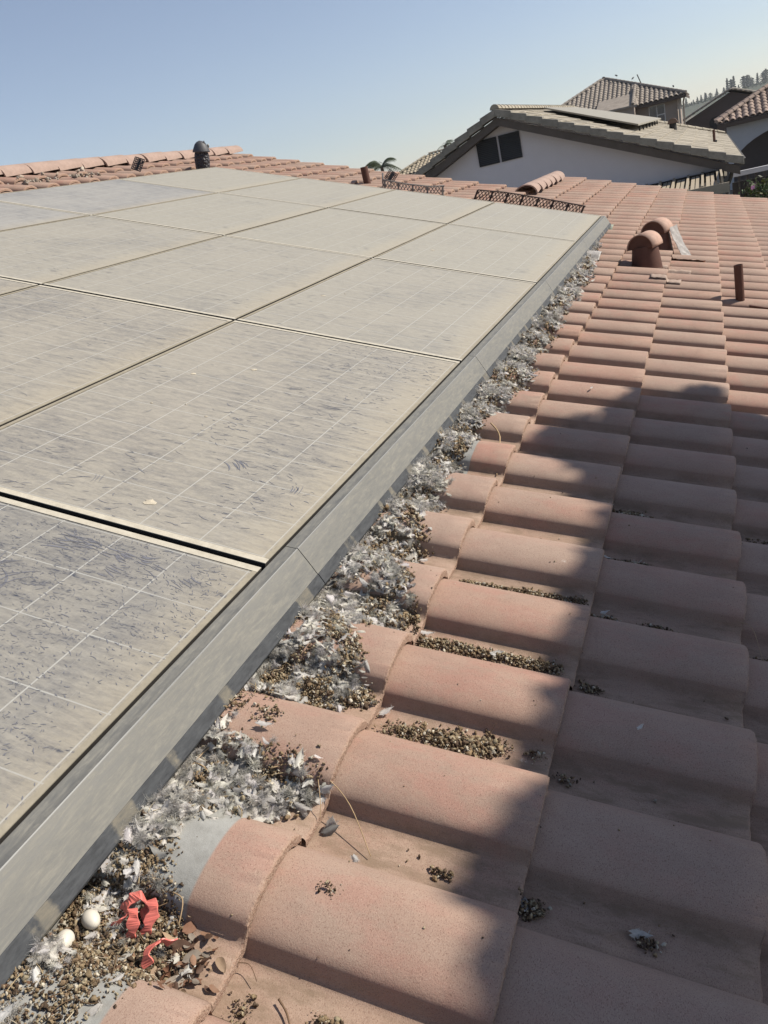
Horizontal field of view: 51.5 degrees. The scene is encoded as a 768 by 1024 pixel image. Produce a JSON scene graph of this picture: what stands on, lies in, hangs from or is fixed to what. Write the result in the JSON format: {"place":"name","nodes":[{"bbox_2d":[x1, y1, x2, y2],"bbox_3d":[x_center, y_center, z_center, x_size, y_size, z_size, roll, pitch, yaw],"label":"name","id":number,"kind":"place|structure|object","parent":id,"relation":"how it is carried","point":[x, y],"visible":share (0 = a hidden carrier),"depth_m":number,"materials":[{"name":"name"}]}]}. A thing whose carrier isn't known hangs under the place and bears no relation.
{"place":"outdoors","nodes":[
{"label":"outdoors","id":0,"kind":"place"},
{"bbox_2d":[215,957,225,972],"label":"dry leaf","id":1,"kind":"object","parent":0,"point":[220,962],"visible":1,"depth_m":1.08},
{"bbox_2d":[0,0,767,171],"label":"sky","id":2,"kind":"structure","parent":0,"point":[351,83],"materials":[{"name":"blue"}]},
{"bbox_2d":[400,148,444,174],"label":"house","id":3,"kind":"structure","parent":0,"point":[413,168],"depth_m":60.10,"materials":[{"name":"tile"}]},
{"bbox_2d":[562,74,689,124],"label":"two storey house","id":4,"kind":"structure","parent":0,"point":[663,103],"depth_m":51.52,"materials":[{"name":"tile"}]},
{"bbox_2d":[648,103,665,120],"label":"window","id":5,"kind":"structure","parent":4,"relation":"in","point":[658,111],"depth_m":51.13,"materials":[{"name":"grey glass"}]},
{"bbox_2d":[650,274,680,283],"bbox_3d":[1.887,-1.550,5.351,0.200,0.090,0.170,14,30,15],"label":"flashing sheet","id":6,"kind":"object","parent":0,"point":[661,276],"visible":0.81,"depth_m":5.29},
{"bbox_2d":[646,169,729,193],"bbox_3d":[5.010,-5.451,17.704,5.000,2.930,2.410,-4,24,24],"label":"patio cover","id":7,"kind":"object","parent":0,"point":[719,187],"visible":0.18,"depth_m":16.46,"materials":[{"name":"beige paint"}]},
{"bbox_2d":[671,254,705,261],"bbox_3d":[2.308,-1.908,6.066,0.252,0.090,0.121,14,30,15],"label":"flashing sheet","id":8,"kind":"object","parent":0,"point":[690,260],"visible":0.47,"depth_m":6.04,"materials":[{"name":"paint"}]},
{"bbox_2d":[683,115,732,194],"bbox_3d":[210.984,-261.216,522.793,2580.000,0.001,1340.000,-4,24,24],"label":"ground","id":9,"kind":"structure","parent":0,"point":[725,177],"depth_m":49.68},
{"bbox_2d":[366,157,401,173],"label":"palm tree","id":10,"kind":"object","parent":9,"relation":"on","point":[373,164],"visible":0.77,"depth_m":59.61,"materials":[{"name":"green plant"}]},
{"bbox_2d":[0,145,767,1023],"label":"tiled roof","id":11,"kind":"structure","parent":9,"relation":"on","point":[646,393],"depth_m":1.50,"materials":[{"name":"tile"}]},
{"bbox_2d":[0,1001,17,1021],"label":"feather","id":12,"kind":"object","parent":11,"relation":"on","point":[5,1012],"visible":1,"depth_m":0.96,"materials":[{"name":"white"}]},
{"bbox_2d":[0,277,37,295],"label":"solar panel","id":13,"kind":"object","parent":11,"relation":"on","point":[7,286],"visible":0.68,"depth_m":3.63,"materials":[{"name":"glass"}]},
{"bbox_2d":[0,202,88,230],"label":"solar panel","id":14,"kind":"object","parent":11,"relation":"on","point":[13,216],"visible":0.77,"depth_m":5.18,"materials":[{"name":"glass"}]},
{"bbox_2d":[9,166,100,184],"bbox_3d":[-2.998,-3.083,7.377,0.323,0.156,1.118,14,30,15],"label":"mortar rubble","id":15,"kind":"object","parent":11,"relation":"on","point":[25,181],"visible":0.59,"depth_m":7.26,"materials":[{"name":"concrete"}]},
{"bbox_2d":[0,813,199,1023],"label":"droppings bed","id":16,"kind":"object","parent":11,"relation":"on","point":[81,960],"visible":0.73,"depth_m":1.08,"materials":[{"name":"gravel"}]},
{"bbox_2d":[26,935,79,973],"bbox_3d":[-0.432,0.575,1.034,0.069,0.044,0.057,14,30,15],"label":"down clump","id":17,"kind":"object","parent":16,"relation":"on","point":[45,953],"visible":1,"depth_m":1.03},
{"bbox_2d":[55,929,74,946],"bbox_3d":[-0.433,0.583,1.081,0.025,0.025,0.034,0,8,-10],"label":"egg","id":18,"kind":"object","parent":16,"relation":"on","point":[68,935],"visible":0.69,"depth_m":1.08,"materials":[{"name":"white"}]},
{"bbox_2d":[81,909,100,929],"bbox_3d":[-0.412,0.573,1.120,0.024,0.025,0.033,-21,22,-39],"label":"egg","id":19,"kind":"object","parent":16,"relation":"on","point":[90,919],"visible":1,"depth_m":1.11,"materials":[{"name":"white"}]},
{"bbox_2d":[78,923,108,948],"bbox_3d":[-0.396,0.595,1.105,0.040,0.037,0.053,14,30,15],"label":"down clump","id":20,"kind":"object","parent":16,"relation":"on","point":[91,936],"visible":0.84,"depth_m":1.10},
{"bbox_2d":[1,847,188,1021],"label":"leaf chips","id":21,"kind":"object","parent":16,"relation":"on","point":[125,961],"visible":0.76,"depth_m":1.10,"materials":[{"name":"plant"}]},
{"bbox_2d":[0,844,197,1023],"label":"feather drift","id":22,"kind":"object","parent":16,"relation":"on","point":[92,1011],"visible":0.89,"depth_m":1.09,"materials":[{"name":"white"}]},
{"bbox_2d":[81,859,120,914],"bbox_3d":[-0.406,0.551,1.154,0.071,0.067,0.071,-16,22,-5],"label":"down clump","id":23,"kind":"object","parent":16,"relation":"on","point":[100,907],"visible":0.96,"depth_m":1.15,"materials":[{"name":"white"}]},
{"bbox_2d":[59,877,164,967],"bbox_3d":[-0.451,0.662,0.935,0.212,0.067,0.750,14,30,15],"label":"litter bed","id":24,"kind":"object","parent":16,"relation":"on","point":[119,949],"visible":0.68,"depth_m":1.12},
{"bbox_2d":[107,856,144,915],"bbox_3d":[-0.371,0.545,1.157,0.067,0.070,0.075,14,30,15],"label":"down clump","id":25,"kind":"object","parent":16,"relation":"on","point":[129,883],"visible":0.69,"depth_m":1.15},
{"bbox_2d":[123,908,139,939],"bbox_3d":[-0.353,0.577,1.114,0.035,0.034,0.030,-11,22,7],"label":"plastic strap","id":26,"kind":"object","parent":16,"relation":"on","point":[132,923],"visible":1,"depth_m":1.11,"materials":[{"name":"plastic"}]},
{"bbox_2d":[120,891,148,920],"bbox_3d":[-0.353,0.560,1.135,0.049,0.035,0.029,14,30,15],"label":"plastic strap","id":27,"kind":"object","parent":16,"relation":"on","point":[134,897],"visible":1,"depth_m":1.13,"materials":[{"name":"plastic"}]},
{"bbox_2d":[137,898,159,935],"bbox_3d":[-0.330,0.570,1.119,0.036,0.033,0.037,-12,22,4],"label":"plastic strap","id":28,"kind":"object","parent":16,"relation":"on","point":[152,915],"visible":1,"depth_m":1.11,"materials":[{"name":"plastic"}]},
{"bbox_2d":[141,938,177,968],"bbox_3d":[-0.305,0.588,1.072,0.021,0.024,0.054,5,28,39],"label":"plastic strap","id":29,"kind":"object","parent":16,"relation":"on","point":[147,960],"visible":1,"depth_m":1.06,"materials":[{"name":"plastic"}]},
{"bbox_2d":[0,179,216,215],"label":"solar panel","id":30,"kind":"object","parent":11,"relation":"on","point":[94,198],"visible":0.8,"depth_m":6.08,"materials":[{"name":"glass"}]},
{"bbox_2d":[0,215,222,284],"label":"solar panel","id":31,"kind":"object","parent":11,"relation":"on","point":[41,254],"visible":0.98,"depth_m":4.51,"materials":[{"name":"glass"}]},
{"bbox_2d":[0,285,232,426],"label":"solar panel","id":32,"kind":"object","parent":11,"relation":"on","point":[56,344],"visible":0.98,"depth_m":3.04,"materials":[{"name":"glass"}]},
{"bbox_2d":[0,496,260,843],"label":"solar panel","id":33,"kind":"object","parent":11,"relation":"on","point":[103,627],"visible":0.99,"depth_m":1.52,"materials":[{"name":"glass"}]},
{"bbox_2d":[131,156,144,171],"bbox_3d":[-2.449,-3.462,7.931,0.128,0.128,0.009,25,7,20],"label":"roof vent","id":34,"kind":"object","parent":11,"relation":"on","point":[137,165],"visible":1,"depth_m":7.93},
{"bbox_2d":[0,547,324,990],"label":"array skirt","id":35,"kind":"object","parent":11,"relation":"attached to","point":[60,843],"visible":1,"depth_m":1.27,"materials":[{"name":"grey metal"}]},
{"bbox_2d":[154,915,219,992],"bbox_3d":[-0.284,0.606,1.081,0.122,0.058,0.124,-22,23,-19],"label":"leaf heap","id":36,"kind":"object","parent":11,"relation":"on","point":[181,965],"visible":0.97,"depth_m":1.08,"materials":[{"name":"plant"}]},
{"bbox_2d":[150,964,169,979],"bbox_3d":[-0.302,0.618,1.073,0.011,0.016,0.030,4,28,37],"label":"dry leaf","id":37,"kind":"object","parent":36,"relation":"on","point":[153,971],"visible":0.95,"depth_m":1.07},
{"bbox_2d":[164,975,184,987],"bbox_3d":[-0.276,0.620,1.052,0.020,0.012,0.022,13,30,15],"label":"dry leaf","id":38,"kind":"object","parent":36,"relation":"on","point":[179,979],"visible":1,"depth_m":1.06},
{"bbox_2d":[171,939,194,952],"bbox_3d":[-0.277,0.598,1.097,0.029,0.020,0.010,-16,22,-5],"label":"dry leaf","id":39,"kind":"object","parent":36,"relation":"on","point":[178,943],"visible":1,"depth_m":1.10,"materials":[{"name":"plant"}]},
{"bbox_2d":[182,949,200,962],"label":"dry leaf","id":40,"kind":"object","parent":36,"relation":"on","point":[195,952],"visible":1,"depth_m":1.09,"materials":[{"name":"plant"}]},
{"bbox_2d":[3,606,374,1023],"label":"straw bits","id":41,"kind":"object","parent":11,"relation":"on","point":[138,883],"visible":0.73,"depth_m":1.10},
{"bbox_2d":[182,921,196,933],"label":"dry leaf","id":42,"kind":"object","parent":11,"relation":"on","point":[190,927],"visible":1,"depth_m":1.13,"materials":[{"name":"plant"}]},
{"bbox_2d":[193,141,209,168],"bbox_3d":[-1.982,-3.849,8.676,0.183,0.360,0.203,-21,33,-35],"label":"roof vent","id":43,"kind":"object","parent":11,"relation":"on","point":[201,150],"visible":0.89,"depth_m":8.60,"materials":[{"name":"black plastic"}]},
{"bbox_2d":[43,236,370,320],"bbox_3d":[-0.830,-1.275,4.253,0.998,0.041,1.652,14,30,15],"label":"solar panel","id":44,"kind":"object","parent":11,"relation":"on","point":[231,278],"visible":0.99,"depth_m":4.07,"materials":[{"name":"glass"}]},
{"bbox_2d":[93,193,326,235],"bbox_3d":[-1.210,-2.216,5.920,0.998,0.041,1.652,14,30,15],"label":"solar panel","id":45,"kind":"object","parent":11,"relation":"on","point":[223,214],"visible":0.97,"depth_m":5.79,"materials":[{"name":"glass"}]},
{"bbox_2d":[121,167,298,192],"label":"solar panel","id":46,"kind":"object","parent":11,"relation":"on","point":[216,179],"visible":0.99,"depth_m":7.49,"materials":[{"name":"glass"}]},
{"bbox_2d":[120,707,325,849],"bbox_3d":[-0.266,0.465,1.312,0.310,0.098,0.333,14,30,15],"label":"feather drift","id":47,"kind":"object","parent":11,"relation":"on","point":[172,792],"visible":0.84,"depth_m":1.32,"materials":[{"name":"white"}]},
{"bbox_2d":[0,321,459,570],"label":"solar panel","id":48,"kind":"object","parent":11,"relation":"on","point":[252,444],"visible":0.99,"depth_m":2.32,"materials":[{"name":"glass"}]},
{"bbox_2d":[223,991,258,1023],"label":"bird droppings","id":49,"kind":"object","parent":11,"relation":"on","point":[254,1005],"visible":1,"depth_m":1.06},
{"bbox_2d":[141,608,377,819],"bbox_3d":[-0.184,0.374,1.489,0.286,0.075,0.643,14,30,15],"label":"droppings bed","id":50,"kind":"object","parent":11,"relation":"on","point":[276,678],"visible":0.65,"depth_m":1.40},
{"bbox_2d":[252,702,284,722],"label":"bird droppings","id":51,"kind":"object","parent":11,"relation":"on","point":[272,710],"visible":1,"depth_m":1.45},
{"bbox_2d":[187,528,414,806],"bbox_3d":[-0.094,0.253,1.745,0.268,0.068,1.200,14,30,15],"label":"litter bed","id":52,"kind":"object","parent":11,"relation":"on","point":[398,538],"visible":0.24,"depth_m":1.87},
{"bbox_2d":[220,178,393,207],"bbox_3d":[-0.643,-2.928,7.321,0.998,0.042,1.652,14,30,15],"label":"solar panel","id":53,"kind":"object","parent":11,"relation":"on","point":[321,193],"visible":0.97,"depth_m":7.22,"materials":[{"name":"glass"}]},
{"bbox_2d":[270,763,370,855],"bbox_3d":[-0.102,0.484,1.326,0.212,0.048,0.097,14,30,15],"label":"twig","id":54,"kind":"object","parent":11,"relation":"on","point":[346,800],"visible":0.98,"depth_m":1.31,"materials":[{"name":"wood"}]},
{"bbox_2d":[305,1010,345,1023],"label":"bird droppings","id":55,"kind":"object","parent":11,"relation":"on","point":[322,1019],"visible":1,"depth_m":1.04,"materials":[{"name":"beige"}]},
{"bbox_2d":[317,784,333,794],"bbox_3d":[-0.096,0.465,1.346,0.032,0.020,0.021,-11,22,6],"label":"feather","id":56,"kind":"object","parent":11,"relation":"on","point":[325,789],"visible":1,"depth_m":1.34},
{"bbox_2d":[321,823,338,836],"bbox_3d":[-0.089,0.524,1.316,0.034,0.021,0.016,-20,22,-15],"label":"feather","id":57,"kind":"object","parent":11,"relation":"on","point":[330,829],"visible":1,"depth_m":1.31,"materials":[{"name":"grey"}]},
{"bbox_2d":[324,815,338,826],"bbox_3d":[-0.088,0.515,1.320,0.027,0.040,0.025,14,30,15],"label":"feather","id":58,"kind":"object","parent":11,"relation":"on","point":[331,820],"visible":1,"depth_m":1.32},
{"bbox_2d":[316,880,347,896],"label":"bird droppings","id":59,"kind":"object","parent":11,"relation":"on","point":[326,884],"visible":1,"depth_m":1.15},
{"bbox_2d":[226,208,445,258],"bbox_3d":[-0.263,-1.986,5.654,0.998,0.041,1.652,14,30,15],"label":"solar panel","id":60,"kind":"object","parent":11,"relation":"on","point":[370,235],"visible":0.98,"depth_m":5.52,"materials":[{"name":"glass"}]},
{"bbox_2d":[280,553,421,711],"bbox_3d":[-0.062,0.245,1.738,0.255,0.075,0.507,14,30,15],"label":"droppings bed","id":61,"kind":"object","parent":11,"relation":"on","point":[314,696],"visible":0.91,"depth_m":1.62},
{"bbox_2d":[242,600,376,712],"bbox_3d":[-0.134,0.296,1.636,0.305,0.101,0.327,14,30,15],"label":"feather drift","id":62,"kind":"object","parent":61,"relation":"on","point":[288,691],"visible":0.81,"depth_m":1.61,"materials":[{"name":"white"}]},
{"bbox_2d":[360,166,370,183],"bbox_3d":[-0.190,-3.657,8.800,0.120,0.290,0.120,-4,24,24],"label":"vent pipe","id":63,"kind":"object","parent":11,"relation":"on","point":[365,175],"visible":0.63,"depth_m":8.75,"materials":[{"name":"brown paint"}]},
{"bbox_2d":[354,692,378,716],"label":"bird droppings","id":64,"kind":"object","parent":11,"relation":"on","point":[365,703],"visible":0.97,"depth_m":1.55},
{"bbox_2d":[308,468,454,629],"bbox_3d":[0.028,0.073,2.066,0.281,0.109,0.774,14,30,15],"label":"feather drift","id":65,"kind":"object","parent":11,"relation":"on","point":[328,598],"visible":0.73,"depth_m":1.92,"materials":[{"name":"white"}]},
{"bbox_2d":[324,333,550,610],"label":"straw bits","id":66,"kind":"object","parent":65,"relation":"on","point":[429,488],"visible":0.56,"depth_m":2.30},
{"bbox_2d":[237,258,535,363],"bbox_3d":[0.117,-1.047,3.986,0.998,0.043,1.652,14,30,15],"label":"solar panel","id":67,"kind":"object","parent":11,"relation":"on","point":[460,316],"visible":0.98,"depth_m":3.79,"materials":[{"name":"glass"}]},
{"bbox_2d":[379,706,393,717],"bbox_3d":[0.005,0.392,1.571,0.035,0.016,0.018,-15,22,-3],"label":"feather","id":68,"kind":"object","parent":11,"relation":"on","point":[384,711],"visible":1,"depth_m":1.57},
{"bbox_2d":[285,356,489,583],"bbox_3d":[0.102,-0.234,2.533,0.104,0.080,1.668,14,30,15],"label":"array skirt","id":69,"kind":"object","parent":11,"relation":"attached to","point":[336,527],"visible":1,"depth_m":2.24,"materials":[{"name":"grey metal"}]},
{"bbox_2d":[384,169,397,183],"bbox_3d":[0.077,-3.640,8.643,0.111,0.111,0.009,-57,8,13],"label":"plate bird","id":70,"kind":"object","parent":11,"relation":"on","point":[392,173],"visible":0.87,"depth_m":8.64},
{"bbox_2d":[374,719,436,742],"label":"bird droppings","id":71,"kind":"object","parent":11,"relation":"on","point":[403,727],"visible":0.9,"depth_m":1.52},
{"bbox_2d":[330,190,493,223],"bbox_3d":[0.304,-2.700,7.053,0.998,0.041,1.652,14,30,15],"label":"solar panel","id":72,"kind":"object","parent":11,"relation":"on","point":[423,206],"visible":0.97,"depth_m":6.93,"materials":[{"name":"glass"}]},
{"bbox_2d":[382,173,444,195],"bbox_3d":[0.294,-3.464,8.458,0.743,0.172,0.170,14,30,15],"label":"bird mesh","id":73,"kind":"object","parent":11,"relation":"on","point":[384,185],"visible":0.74,"depth_m":8.39,"materials":[{"name":"metal"}]},
{"bbox_2d":[322,330,557,627],"bbox_3d":[0.345,-0.318,2.840,0.256,0.085,2.586,14,30,15],"label":"droppings bed","id":74,"kind":"object","parent":11,"relation":"on","point":[420,538],"visible":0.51,"depth_m":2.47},
{"bbox_2d":[428,865,453,882],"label":"bird droppings","id":75,"kind":"object","parent":11,"relation":"on","point":[439,871],"visible":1,"depth_m":1.24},
{"bbox_2d":[410,724,513,759],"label":"bird droppings","id":76,"kind":"object","parent":11,"relation":"on","point":[468,745],"visible":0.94,"depth_m":1.49,"materials":[{"name":"gravel"}]},
{"bbox_2d":[374,224,575,283],"bbox_3d":[0.684,-1.760,5.386,0.998,0.043,1.652,14,30,15],"label":"solar panel","id":77,"kind":"object","parent":11,"relation":"on","point":[511,255],"visible":0.99,"depth_m":5.24,"materials":[{"name":"glass"}]},
{"bbox_2d":[411,329,556,479],"bbox_3d":[0.444,-0.481,3.152,0.257,0.117,1.897,14,30,15],"label":"feather drift","id":78,"kind":"object","parent":11,"relation":"on","point":[468,415],"visible":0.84,"depth_m":3.01,"materials":[{"name":"white"}]},
{"bbox_2d":[408,623,563,674],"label":"bird droppings","id":79,"kind":"object","parent":11,"relation":"on","point":[447,645],"visible":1,"depth_m":1.74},
{"bbox_2d":[231,429,747,958],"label":"roof crumbs","id":80,"kind":"object","parent":11,"relation":"on","point":[541,827],"visible":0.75,"depth_m":1.43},
{"bbox_2d":[405,278,585,509],"bbox_3d":[0.903,-1.050,4.316,0.188,0.073,4.900,14,30,15],"label":"litter bed","id":81,"kind":"object","parent":11,"relation":"on","point":[427,492],"visible":0.09,"depth_m":2.58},
{"bbox_2d":[468,280,554,376],"bbox_3d":[0.668,-0.946,3.933,0.104,0.080,1.668,14,30,15],"label":"array skirt","id":82,"kind":"object","parent":11,"relation":"attached to","point":[490,350],"visible":0.98,"depth_m":3.74,"materials":[{"name":"grey metal"}]},
{"bbox_2d":[449,202,600,241],"bbox_3d":[1.251,-2.472,6.786,0.998,0.041,1.652,14,30,15],"label":"solar panel","id":83,"kind":"object","parent":11,"relation":"on","point":[549,223],"visible":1,"depth_m":6.67,"materials":[{"name":"glass"}]},
{"bbox_2d":[459,577,592,615],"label":"bird droppings","id":84,"kind":"object","parent":11,"relation":"on","point":[523,590],"visible":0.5,"depth_m":1.96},
{"bbox_2d":[474,189,585,212],"bbox_3d":[1.451,-3.121,8.040,1.168,0.137,0.194,14,30,15],"label":"bird mesh","id":85,"kind":"object","parent":11,"relation":"on","point":[521,200],"visible":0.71,"depth_m":8.08,"materials":[{"name":"metal"}]},
{"bbox_2d":[516,887,551,921],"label":"bird droppings","id":86,"kind":"object","parent":11,"relation":"on","point":[532,904],"visible":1,"depth_m":1.21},
{"bbox_2d":[523,749,547,764],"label":"bird droppings","id":87,"kind":"object","parent":11,"relation":"on","point":[537,753],"visible":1,"depth_m":1.47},
{"bbox_2d":[529,247,598,336],"bbox_3d":[1.264,-1.514,5.188,0.210,0.098,3.011,14,30,15],"label":"droppings bed","id":88,"kind":"object","parent":11,"relation":"on","point":[561,304],"visible":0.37,"depth_m":4.55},
{"bbox_2d":[528,240,601,333],"bbox_3d":[1.261,-1.517,5.189,0.262,0.140,3.053,14,30,15],"label":"feather drift","id":89,"kind":"object","parent":11,"relation":"on","point":[547,315],"visible":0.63,"depth_m":4.65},
{"bbox_2d":[541,240,589,294],"bbox_3d":[1.235,-1.659,5.333,0.104,0.080,1.668,14,30,15],"label":"array skirt","id":90,"kind":"object","parent":11,"relation":"attached to","point":[559,272],"visible":0.97,"depth_m":5.17,"materials":[{"name":"grey metal"}]},
{"bbox_2d":[552,772,580,787],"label":"bird droppings","id":91,"kind":"object","parent":11,"relation":"on","point":[567,780],"visible":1,"depth_m":1.45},
{"bbox_2d":[570,679,607,698],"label":"bird droppings","id":92,"kind":"object","parent":11,"relation":"on","point":[591,687],"visible":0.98,"depth_m":1.68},
{"bbox_2d":[587,251,601,259],"bbox_3d":[1.527,-1.904,5.925,0.160,0.078,0.250,14,30,15],"label":"tile","id":93,"kind":"object","parent":11,"relation":"on","point":[595,254],"visible":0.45,"depth_m":5.88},
{"bbox_2d":[579,216,610,250],"bbox_3d":[1.788,-2.354,6.700,0.104,0.080,1.588,14,30,15],"label":"array skirt","id":94,"kind":"object","parent":11,"relation":"attached to","point":[599,229],"visible":0.94,"depth_m":6.61,"materials":[{"name":"grey metal"}]},
{"bbox_2d":[607,501,653,517],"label":"bird droppings","id":95,"kind":"object","parent":11,"relation":"on","point":[630,512],"visible":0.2,"depth_m":2.39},
{"bbox_2d":[627,230,662,267],"bbox_3d":[1.887,-1.844,5.744,0.232,0.329,0.232,7,30,42],"label":"roof vent","id":96,"kind":"object","parent":11,"relation":"on","point":[643,247],"visible":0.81,"depth_m":5.67,"materials":[{"name":"brown paint"}]},
{"bbox_2d":[635,936,666,956],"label":"bird droppings","id":97,"kind":"object","parent":11,"relation":"on","point":[652,946],"visible":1,"depth_m":1.17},
{"bbox_2d":[629,928,652,941],"bbox_3d":[0.381,0.626,1.181,0.036,0.015,0.021,14,30,15],"label":"feather","id":98,"kind":"object","parent":97,"relation":"on","point":[636,933],"visible":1,"depth_m":1.18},
{"bbox_2d":[636,623,678,632],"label":"bird droppings","id":99,"kind":"object","parent":11,"relation":"on","point":[657,626],"visible":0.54,"depth_m":1.88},
{"bbox_2d":[641,217,690,254],"bbox_3d":[2.243,-2.170,6.366,0.350,0.343,0.238,7,30,42],"label":"roof vent","id":100,"kind":"object","parent":11,"relation":"on","point":[662,226],"visible":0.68,"depth_m":6.32,"materials":[{"name":"brown paint"}]},
{"bbox_2d":[661,265,690,273],"bbox_3d":[2.057,-1.701,5.671,0.240,0.080,0.152,14,30,15],"label":"tile","id":101,"kind":"object","parent":11,"relation":"on","point":[681,271],"visible":0.23,"depth_m":5.71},
{"bbox_2d":[734,264,744,300],"bbox_3d":[2.198,-1.359,4.923,0.078,0.330,0.078,-4,24,24],"label":"vent pipe","id":102,"kind":"object","parent":11,"relation":"on","point":[739,282],"visible":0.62,"depth_m":4.88,"materials":[{"name":"metal"}]},
{"bbox_2d":[413,104,745,194],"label":"gable house","id":103,"kind":"structure","parent":9,"relation":"on","point":[517,146],"depth_m":18.23,"materials":[{"name":"paint"}]},
{"bbox_2d":[544,107,660,130],"bbox_3d":[7.040,-12.320,24.844,2.430,1.146,11.700,-4,24,24],"label":"solar array","id":104,"kind":"object","parent":103,"relation":"on","point":[637,120],"visible":0.93,"depth_m":22.67,"materials":[{"name":"grey"}]},
{"bbox_2d":[667,118,677,129],"bbox_3d":[9.405,-12.606,25.948,0.312,0.400,0.288,-4,24,24],"label":"roof vent","id":105,"kind":"object","parent":103,"relation":"on","point":[672,122],"visible":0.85,"depth_m":25.85,"materials":[{"name":"brown"}]},
{"bbox_2d":[732,165,767,197],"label":"fence","id":106,"kind":"object","parent":9,"relation":"on","point":[736,189],"visible":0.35,"depth_m":21.57,"materials":[{"name":"grey"}]},
{"bbox_2d":[683,87,756,161],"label":"dark gable house","id":107,"kind":"structure","parent":0,"point":[706,117],"depth_m":61.36,"materials":[{"name":"brown paint"}]},
{"bbox_2d":[682,82,767,117],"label":"hill","id":108,"kind":"structure","parent":0,"point":[690,109],"depth_m":706.21,"materials":[{"name":"plant"}]},
{"bbox_2d":[682,80,767,107],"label":"hill scrub","id":109,"kind":"object","parent":108,"relation":"on","point":[708,98],"visible":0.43,"depth_m":722.70,"materials":[{"name":"green plant"}]},
{"bbox_2d":[742,75,751,87],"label":"conifer","id":110,"kind":"object","parent":108,"relation":"on","point":[747,81],"visible":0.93,"depth_m":731.34,"materials":[{"name":"green plant"}]},
{"bbox_2d":[714,83,767,189],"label":"arched house","id":111,"kind":"structure","parent":0,"point":[745,124],"depth_m":40.13,"materials":[{"name":"tile"}]},
{"bbox_2d":[738,175,767,197],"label":"flowering shrub","id":112,"kind":"object","parent":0,"point":[760,189],"visible":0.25,"depth_m":14.46,"materials":[{"name":"green plant"}]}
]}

